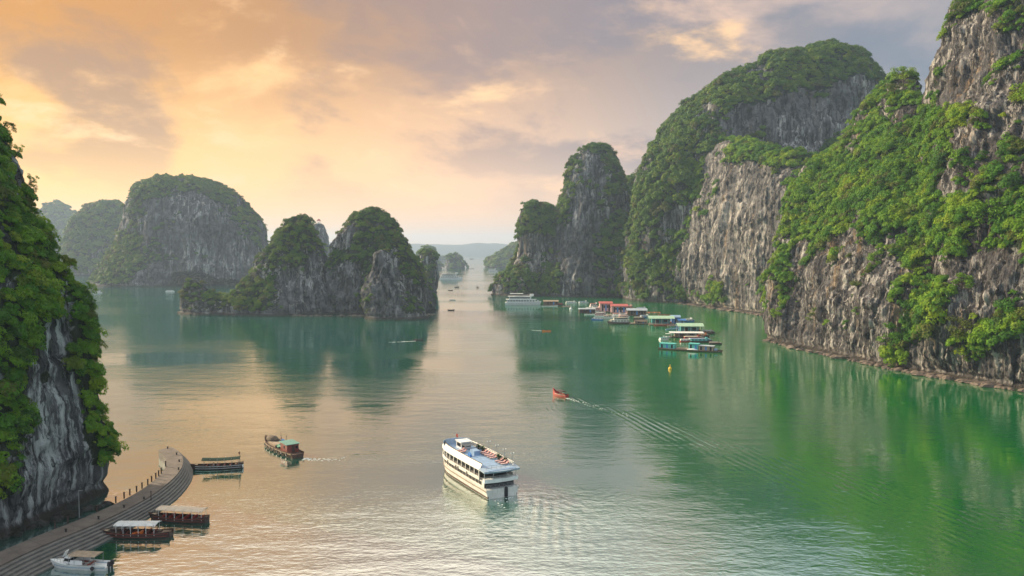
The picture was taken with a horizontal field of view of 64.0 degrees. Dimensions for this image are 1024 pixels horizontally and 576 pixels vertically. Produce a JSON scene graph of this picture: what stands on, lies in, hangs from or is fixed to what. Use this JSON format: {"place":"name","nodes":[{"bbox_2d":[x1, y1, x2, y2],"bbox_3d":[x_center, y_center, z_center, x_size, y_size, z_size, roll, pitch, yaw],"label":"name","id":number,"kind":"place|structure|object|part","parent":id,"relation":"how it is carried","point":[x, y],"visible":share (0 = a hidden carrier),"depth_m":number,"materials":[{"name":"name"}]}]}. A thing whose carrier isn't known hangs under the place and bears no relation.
{"place":"outdoors","nodes":[
{"label":"outdoors","id":0,"kind":"place"},
{"bbox_2d":[39,204,67,252],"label":"island","id":1,"kind":"structure","parent":0,"point":[61,225],"depth_m":2630.97,"materials":[{"name":"grey stone"}]},
{"bbox_2d":[36,199,76,254],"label":"foliage","id":2,"kind":"object","parent":1,"relation":"on","point":[51,208],"visible":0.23,"depth_m":2643.16,"materials":[{"name":"green plant"}]},
{"bbox_2d":[0,133,111,539],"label":"cliff","id":3,"kind":"structure","parent":0,"point":[59,469],"depth_m":170.01,"materials":[{"name":"stone"}]},
{"bbox_2d":[3,121,16,132],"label":"tree","id":4,"kind":"object","parent":3,"relation":"on","point":[7,123],"visible":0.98,"depth_m":180.38,"materials":[{"name":"green plant"}]},
{"bbox_2d":[13,144,24,156],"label":"tree","id":5,"kind":"object","parent":3,"relation":"on","point":[17,147],"visible":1,"depth_m":184.17,"materials":[{"name":"green plant"}]},
{"bbox_2d":[23,182,38,191],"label":"tree","id":6,"kind":"object","parent":3,"relation":"on","point":[31,184],"visible":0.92,"depth_m":182.61,"materials":[{"name":"green plant"}]},
{"bbox_2d":[27,173,38,186],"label":"tree","id":7,"kind":"object","parent":3,"relation":"on","point":[30,177],"visible":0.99,"depth_m":184.20,"materials":[{"name":"green plant"}]},
{"bbox_2d":[42,227,57,236],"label":"tree","id":8,"kind":"object","parent":3,"relation":"on","point":[54,232],"visible":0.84,"depth_m":181.89,"materials":[{"name":"green plant"}]},
{"bbox_2d":[0,97,129,499],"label":"foliage","id":9,"kind":"object","parent":3,"relation":"on","point":[38,275],"visible":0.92,"depth_m":170.53,"materials":[{"name":"green plant"}]},
{"bbox_2d":[65,260,76,273],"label":"tree","id":10,"kind":"object","parent":3,"relation":"on","point":[73,264],"visible":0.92,"depth_m":182.63,"materials":[{"name":"green plant"}]},
{"bbox_2d":[81,281,97,293],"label":"tree","id":11,"kind":"object","parent":3,"relation":"on","point":[89,286],"visible":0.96,"depth_m":183.93,"materials":[{"name":"green plant"}]},
{"bbox_2d":[86,298,96,307],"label":"tree","id":12,"kind":"object","parent":3,"relation":"on","point":[93,300],"visible":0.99,"depth_m":183.38,"materials":[{"name":"green plant"}]},
{"bbox_2d":[106,432,117,441],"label":"tree","id":13,"kind":"object","parent":3,"relation":"on","point":[115,436],"visible":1,"depth_m":182.85,"materials":[{"name":"green plant"}]},
{"bbox_2d":[67,204,122,275],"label":"island","id":14,"kind":"structure","parent":0,"point":[92,238],"depth_m":1704.03,"materials":[{"name":"grey stone"}]},
{"bbox_2d":[59,199,122,273],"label":"foliage","id":15,"kind":"object","parent":14,"relation":"on","point":[98,207],"visible":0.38,"depth_m":1706.62,"materials":[{"name":"green plant"}]},
{"bbox_2d":[89,178,268,286],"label":"island","id":16,"kind":"structure","parent":0,"point":[212,233],"depth_m":1215.85,"materials":[{"name":"grey stone"}]},
{"bbox_2d":[87,173,268,284],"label":"foliage","id":17,"kind":"object","parent":16,"relation":"on","point":[136,257],"visible":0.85,"depth_m":1227.37,"materials":[{"name":"green plant"}]},
{"bbox_2d":[178,280,223,314],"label":"island","id":18,"kind":"structure","parent":0,"point":[200,305],"depth_m":686.27,"materials":[{"name":"grey stone"}]},
{"bbox_2d":[178,278,225,308],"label":"foliage","id":19,"kind":"object","parent":18,"relation":"on","point":[206,294],"visible":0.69,"depth_m":690.63,"materials":[{"name":"green plant"}]},
{"bbox_2d":[220,216,334,315],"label":"island","id":20,"kind":"structure","parent":0,"point":[300,292],"depth_m":687.10,"materials":[{"name":"grey stone"}]},
{"bbox_2d":[220,213,326,311],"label":"foliage","id":21,"kind":"object","parent":20,"relation":"on","point":[297,224],"visible":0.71,"depth_m":689.03,"materials":[{"name":"green plant"}]},
{"bbox_2d":[314,223,329,256],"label":"island","id":22,"kind":"structure","parent":0,"point":[323,236],"depth_m":1490.95,"materials":[{"name":"grey stone"}]},
{"bbox_2d":[324,210,436,314],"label":"island","id":23,"kind":"structure","parent":0,"point":[345,281],"depth_m":696.96,"materials":[{"name":"grey stone"}]},
{"bbox_2d":[324,206,436,308],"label":"foliage","id":24,"kind":"object","parent":23,"relation":"on","point":[362,254],"visible":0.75,"depth_m":702.48,"materials":[{"name":"green plant"}]},
{"bbox_2d":[360,250,430,319],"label":"island","id":25,"kind":"structure","parent":0,"point":[382,278],"depth_m":641.02,"materials":[{"name":"grey stone"}]},
{"bbox_2d":[359,248,424,312],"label":"foliage","id":26,"kind":"object","parent":25,"relation":"on","point":[411,307],"visible":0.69,"depth_m":642.71,"materials":[{"name":"green plant"}]},
{"bbox_2d":[329,242,508,253],"bbox_3d":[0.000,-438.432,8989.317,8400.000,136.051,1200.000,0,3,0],"label":"hills","id":27,"kind":"structure","parent":0,"point":[481,248],"depth_m":8580.58,"materials":[{"name":"grey stone"}]},
{"bbox_2d":[418,251,439,292],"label":"island","id":28,"kind":"structure","parent":0,"point":[429,260],"depth_m":1018.34,"materials":[{"name":"grey stone"}]},
{"bbox_2d":[415,246,439,282],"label":"foliage","id":29,"kind":"object","parent":28,"relation":"on","point":[423,251],"visible":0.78,"depth_m":1016.50,"materials":[{"name":"green plant"}]},
{"bbox_2d":[446,254,464,267],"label":"island","id":30,"kind":"structure","parent":0,"point":[454,260],"depth_m":2383.59,"materials":[{"name":"grey stone"}]},
{"bbox_2d":[444,252,468,267],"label":"foliage","id":31,"kind":"object","parent":30,"relation":"on","point":[448,256],"visible":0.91,"depth_m":2382.32,"materials":[{"name":"green plant"}]},
{"bbox_2d":[0,0,951,244],"label":"sky","id":32,"kind":"structure","parent":0,"point":[444,117],"materials":[{"name":"orange"}]},
{"bbox_2d":[485,250,512,267],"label":"island","id":33,"kind":"structure","parent":0,"point":[500,264],"depth_m":2398.96,"materials":[{"name":"grey stone"}]},
{"bbox_2d":[483,241,517,267],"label":"foliage","id":34,"kind":"object","parent":33,"relation":"on","point":[497,255],"visible":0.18,"depth_m":2417.58,"materials":[{"name":"green plant"}]},
{"bbox_2d":[0,254,1023,575],"bbox_3d":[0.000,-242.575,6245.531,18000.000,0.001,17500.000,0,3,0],"label":"water","id":35,"kind":"structure","parent":0,"point":[746,452],"depth_m":228.34,"materials":[{"name":"green liquid"}]},
{"bbox_2d":[1,501,113,539],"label":"rubble","id":36,"kind":"object","parent":35,"relation":"in","point":[58,517],"visible":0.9,"depth_m":167.26,"materials":[{"name":"stone"}]},
{"bbox_2d":[50,549,114,570],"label":"speedboat","id":37,"kind":"object","parent":35,"relation":"on","point":[83,562],"visible":1,"depth_m":140.77,"materials":[{"name":"white paint"}]},
{"bbox_2d":[0,447,192,575],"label":"pier","id":38,"kind":"structure","parent":35,"relation":"in","point":[168,486],"depth_m":157.16,"materials":[{"name":"concrete"}]},
{"bbox_2d":[100,520,173,538],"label":"tour boat","id":39,"kind":"object","parent":35,"relation":"on","point":[146,534],"visible":0.97,"depth_m":156.08,"materials":[{"name":"brown wood"}]},
{"bbox_2d":[148,505,209,522],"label":"tour boat","id":40,"kind":"object","parent":35,"relation":"on","point":[175,517],"visible":1,"depth_m":165.25,"materials":[{"name":"brown wood"}]},
{"bbox_2d":[190,452,243,469],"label":"tour boat","id":41,"kind":"object","parent":35,"relation":"on","point":[232,465],"visible":0.99,"depth_m":204.87,"materials":[{"name":"brown wood"}]},
{"bbox_2d":[264,435,303,458],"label":"cargo boat","id":42,"kind":"object","parent":35,"relation":"on","point":[290,448],"visible":0.93,"depth_m":219.07,"materials":[{"name":"brown wood"}]},
{"bbox_2d":[266,435,279,441],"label":"cargo heap","id":43,"kind":"object","parent":42,"relation":"on","point":[272,438],"visible":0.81,"depth_m":228.96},
{"bbox_2d":[177,311,435,315],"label":"rubble","id":44,"kind":"object","parent":35,"relation":"in","point":[331,315],"visible":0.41,"depth_m":671.59,"materials":[{"name":"grey stone"}]},
{"bbox_2d":[439,272,462,279],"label":"passenger ship","id":45,"kind":"object","parent":35,"relation":"on","point":[448,276],"visible":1,"depth_m":1463.21,"materials":[{"name":"white paint"}]},
{"bbox_2d":[442,433,519,498],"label":"cruise ship","id":46,"kind":"object","parent":35,"relation":"on","point":[471,467],"visible":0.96,"depth_m":186.78,"materials":[{"name":"beige paint"}]},
{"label":"stern doors","id":47,"kind":"part","parent":46,"relation":"part of","materials":[{"name":"black glass"}]},
{"bbox_2d":[505,293,540,304],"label":"passenger ship","id":48,"kind":"object","parent":35,"relation":"on","point":[520,300],"visible":0.98,"depth_m":805.85,"materials":[{"name":"white paint"}]},
{"bbox_2d":[543,300,558,305],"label":"house raft","id":49,"kind":"object","parent":35,"relation":"on","point":[550,302],"visible":0.96,"depth_m":797.86,"materials":[{"name":"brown wood"}]},
{"bbox_2d":[553,388,568,397],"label":"wooden boat","id":50,"kind":"object","parent":35,"relation":"on","point":[556,392],"visible":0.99,"depth_m":306.75,"materials":[{"name":"red paint"}]},
{"bbox_2d":[578,308,595,312],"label":"house raft","id":51,"kind":"object","parent":35,"relation":"on","point":[586,310],"visible":0.96,"depth_m":701.37,"materials":[{"name":"grey wood"}]},
{"bbox_2d":[589,302,597,306],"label":"fishing boat","id":52,"kind":"object","parent":35,"relation":"on","point":[593,305],"visible":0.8,"depth_m":764.22,"materials":[{"name":"white paint"}]},
{"bbox_2d":[591,317,602,319],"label":"fishing boat","id":53,"kind":"object","parent":35,"relation":"on","point":[596,318],"visible":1,"depth_m":634.00,"materials":[{"name":"blue paint"}]},
{"bbox_2d":[594,311,605,316],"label":"passenger boat","id":54,"kind":"object","parent":35,"relation":"on","point":[600,314],"visible":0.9,"depth_m":663.70,"materials":[{"name":"white paint"}]},
{"bbox_2d":[598,301,612,311],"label":"house raft","id":55,"kind":"object","parent":35,"relation":"on","point":[604,306],"visible":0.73,"depth_m":715.19,"materials":[{"name":"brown wood"}]},
{"bbox_2d":[604,314,615,318],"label":"passenger boat","id":56,"kind":"object","parent":35,"relation":"on","point":[607,316],"visible":0.8,"depth_m":645.46,"materials":[{"name":"beige paint"}]},
{"bbox_2d":[608,315,629,323],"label":"fishing boat","id":57,"kind":"object","parent":35,"relation":"on","point":[621,319],"visible":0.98,"depth_m":600.00,"materials":[{"name":"white wood"}]},
{"bbox_2d":[610,304,627,312],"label":"house raft","id":58,"kind":"object","parent":35,"relation":"on","point":[618,308],"visible":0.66,"depth_m":700.56,"materials":[{"name":"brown wood"}]},
{"bbox_2d":[626,308,647,315],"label":"house raft","id":59,"kind":"object","parent":35,"relation":"on","point":[635,311],"visible":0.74,"depth_m":673.82,"materials":[{"name":"grey wood"}]},
{"bbox_2d":[629,320,647,323],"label":"house raft","id":60,"kind":"object","parent":35,"relation":"on","point":[640,321],"visible":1,"depth_m":598.87,"materials":[{"name":"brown wood"}]},
{"bbox_2d":[633,316,644,319],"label":"fishing boat","id":61,"kind":"object","parent":35,"relation":"on","point":[640,317],"visible":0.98,"depth_m":639.47,"materials":[{"name":"brown wood"}]},
{"bbox_2d":[647,316,674,324],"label":"house raft","id":62,"kind":"object","parent":35,"relation":"on","point":[660,320],"visible":0.96,"depth_m":595.36,"materials":[{"name":"green wood"}]},
{"bbox_2d":[659,335,668,339],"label":"fishing boat","id":63,"kind":"object","parent":35,"relation":"on","point":[664,338],"visible":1,"depth_m":495.69,"materials":[{"name":"white paint"}]},
{"bbox_2d":[670,315,680,323],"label":"house raft","id":64,"kind":"object","parent":35,"relation":"on","point":[676,317],"visible":0.52,"depth_m":604.30,"materials":[{"name":"blue paint"}]},
{"bbox_2d":[676,319,686,322],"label":"house raft","id":65,"kind":"object","parent":35,"relation":"on","point":[681,320],"visible":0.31,"depth_m":594.86,"materials":[{"name":"blue paint"}]},
{"bbox_2d":[679,337,689,341],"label":"fishing boat","id":66,"kind":"object","parent":35,"relation":"on","point":[684,340],"visible":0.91,"depth_m":484.69,"materials":[{"name":"red paint"}]},
{"bbox_2d":[669,331,703,337],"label":"house raft","id":67,"kind":"object","parent":35,"relation":"on","point":[679,334],"visible":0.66,"depth_m":510.14,"materials":[{"name":"white wood"}]},
{"bbox_2d":[675,323,703,333],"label":"house raft","id":68,"kind":"object","parent":35,"relation":"on","point":[689,326],"visible":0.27,"depth_m":536.92,"materials":[{"name":"green wood"}]},
{"bbox_2d":[684,318,694,321],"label":"fishing boat","id":69,"kind":"object","parent":35,"relation":"on","point":[690,320],"visible":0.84,"depth_m":616.77,"materials":[{"name":"blue paint"}]},
{"bbox_2d":[658,342,722,352],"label":"house barge","id":70,"kind":"object","parent":35,"relation":"on","point":[699,347],"visible":0.98,"depth_m":441.27,"materials":[{"name":"teal wood"}]},
{"bbox_2d":[683,335,701,338],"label":"fishing boat","id":71,"kind":"object","parent":35,"relation":"on","point":[686,337],"visible":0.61,"depth_m":495.63,"materials":[{"name":"red paint"}]},
{"bbox_2d":[689,337,711,342],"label":"fishing boat","id":72,"kind":"object","parent":35,"relation":"on","point":[699,340],"visible":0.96,"depth_m":481.28,"materials":[{"name":"teal wood"}]},
{"bbox_2d":[702,329,714,333],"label":"fishing boat","id":73,"kind":"object","parent":35,"relation":"on","point":[707,331],"visible":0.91,"depth_m":532.58,"materials":[{"name":"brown wood"}]},
{"bbox_2d":[709,341,721,344],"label":"fishing boat","id":74,"kind":"object","parent":35,"relation":"on","point":[715,342],"visible":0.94,"depth_m":472.13,"materials":[{"name":"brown wood"}]},
{"bbox_2d":[677,303,762,315],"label":"rubble","id":75,"kind":"object","parent":35,"relation":"in","point":[734,310],"visible":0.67,"depth_m":729.35,"materials":[{"name":"grey stone"}]},
{"bbox_2d":[762,339,1023,391],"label":"rubble","id":76,"kind":"object","parent":35,"relation":"in","point":[986,384],"visible":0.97,"depth_m":360.29,"materials":[{"name":"grey stone"}]},
{"bbox_2d":[491,206,554,295],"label":"hill","id":77,"kind":"structure","parent":0,"point":[531,245],"depth_m":966.22,"materials":[{"name":"stone"}]},
{"bbox_2d":[487,199,557,294],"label":"foliage","id":78,"kind":"object","parent":77,"relation":"on","point":[550,227],"visible":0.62,"depth_m":963.41,"materials":[{"name":"green plant"}]},
{"bbox_2d":[543,147,630,297],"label":"hill","id":79,"kind":"structure","parent":0,"point":[574,244],"depth_m":940.88,"materials":[{"name":"grey stone"}]},
{"bbox_2d":[539,141,632,294],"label":"foliage","id":80,"kind":"object","parent":79,"relation":"on","point":[611,156],"visible":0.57,"depth_m":947.64,"materials":[{"name":"green plant"}]},
{"bbox_2d":[672,140,811,313],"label":"cliff","id":81,"kind":"structure","parent":0,"point":[728,242],"depth_m":742.41,"materials":[{"name":"stone"}]},
{"bbox_2d":[663,134,812,307],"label":"foliage","id":82,"kind":"object","parent":81,"relation":"on","point":[766,153],"visible":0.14,"depth_m":749.57,"materials":[{"name":"green plant"}]},
{"bbox_2d":[617,48,879,303],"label":"hill","id":83,"kind":"structure","parent":0,"point":[799,118],"depth_m":826.99,"materials":[{"name":"grey stone"}]},
{"bbox_2d":[613,38,886,300],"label":"foliage","id":84,"kind":"object","parent":83,"relation":"on","point":[661,144],"visible":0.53,"depth_m":842.18,"materials":[{"name":"green plant"}]},
{"bbox_2d":[762,0,1023,388],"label":"cliff","id":85,"kind":"structure","parent":0,"point":[974,47],"depth_m":385.08,"materials":[{"name":"stone"}]},
{"bbox_2d":[769,306,781,323],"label":"cliff shrub","id":86,"kind":"object","parent":85,"relation":"on","point":[776,312],"visible":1,"depth_m":476.81,"materials":[{"name":"green plant"}]},
{"bbox_2d":[805,307,816,324],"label":"cliff shrub","id":87,"kind":"object","parent":85,"relation":"on","point":[812,313],"visible":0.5,"depth_m":444.46,"materials":[{"name":"green plant"}]},
{"bbox_2d":[866,250,883,264],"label":"cliff shrub","id":88,"kind":"object","parent":85,"relation":"on","point":[870,256],"visible":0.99,"depth_m":402.71,"materials":[{"name":"green plant"}]},
{"bbox_2d":[756,0,1023,367],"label":"foliage","id":89,"kind":"object","parent":85,"relation":"on","point":[833,196],"visible":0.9,"depth_m":403.86,"materials":[{"name":"green plant"}]},
{"bbox_2d":[875,322,907,351],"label":"cliff shrub","id":90,"kind":"object","parent":85,"relation":"on","point":[889,325],"visible":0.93,"depth_m":370.87,"materials":[{"name":"green plant"}]},
{"bbox_2d":[886,83,904,94],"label":"tree","id":91,"kind":"object","parent":85,"relation":"on","point":[891,87],"visible":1,"depth_m":497.93,"materials":[{"name":"green plant"}]},
{"bbox_2d":[890,66,917,89],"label":"tree","id":92,"kind":"object","parent":85,"relation":"on","point":[900,69],"visible":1,"depth_m":497.90,"materials":[{"name":"green plant"}]},
{"bbox_2d":[907,82,920,91],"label":"tree","id":93,"kind":"object","parent":85,"relation":"on","point":[911,88],"visible":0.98,"depth_m":489.36,"materials":[{"name":"green plant"}]},
{"bbox_2d":[910,281,929,297],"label":"cliff shrub","id":94,"kind":"object","parent":85,"relation":"on","point":[916,290],"visible":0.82,"depth_m":365.26,"materials":[{"name":"green plant"}]},
{"bbox_2d":[945,315,973,347],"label":"cliff shrub","id":95,"kind":"object","parent":85,"relation":"on","point":[964,324],"visible":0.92,"depth_m":334.24,"materials":[{"name":"green plant"}]},
{"bbox_2d":[950,0,968,6],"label":"tree","id":96,"kind":"object","parent":85,"relation":"on","point":[954,1],"visible":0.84,"depth_m":416.00,"materials":[{"name":"green plant"}]},
{"bbox_2d":[948,272,974,296],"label":"cliff shrub","id":97,"kind":"object","parent":85,"relation":"on","point":[967,282],"visible":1,"depth_m":339.68,"materials":[{"name":"green plant"}]},
{"bbox_2d":[968,197,1007,236],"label":"cliff shrub","id":98,"kind":"object","parent":85,"relation":"on","point":[979,206],"visible":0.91,"depth_m":341.72,"materials":[{"name":"green plant"}]},
{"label":"hill","id":99,"kind":"structure","parent":0,"visible":0},
{"bbox_2d":[626,172,635,197],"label":"foliage","id":100,"kind":"object","parent":99,"relation":"on","point":[631,177],"visible":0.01,"depth_m":1054.34,"materials":[{"name":"green plant"}]},
{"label":"island","id":101,"kind":"structure","parent":0,"visible":0},
{"bbox_2d":[416,244,445,267],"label":"foliage","id":102,"kind":"object","parent":101,"relation":"on","point":[434,248],"visible":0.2,"depth_m":2292.11,"materials":[{"name":"green plant"}]}
]}

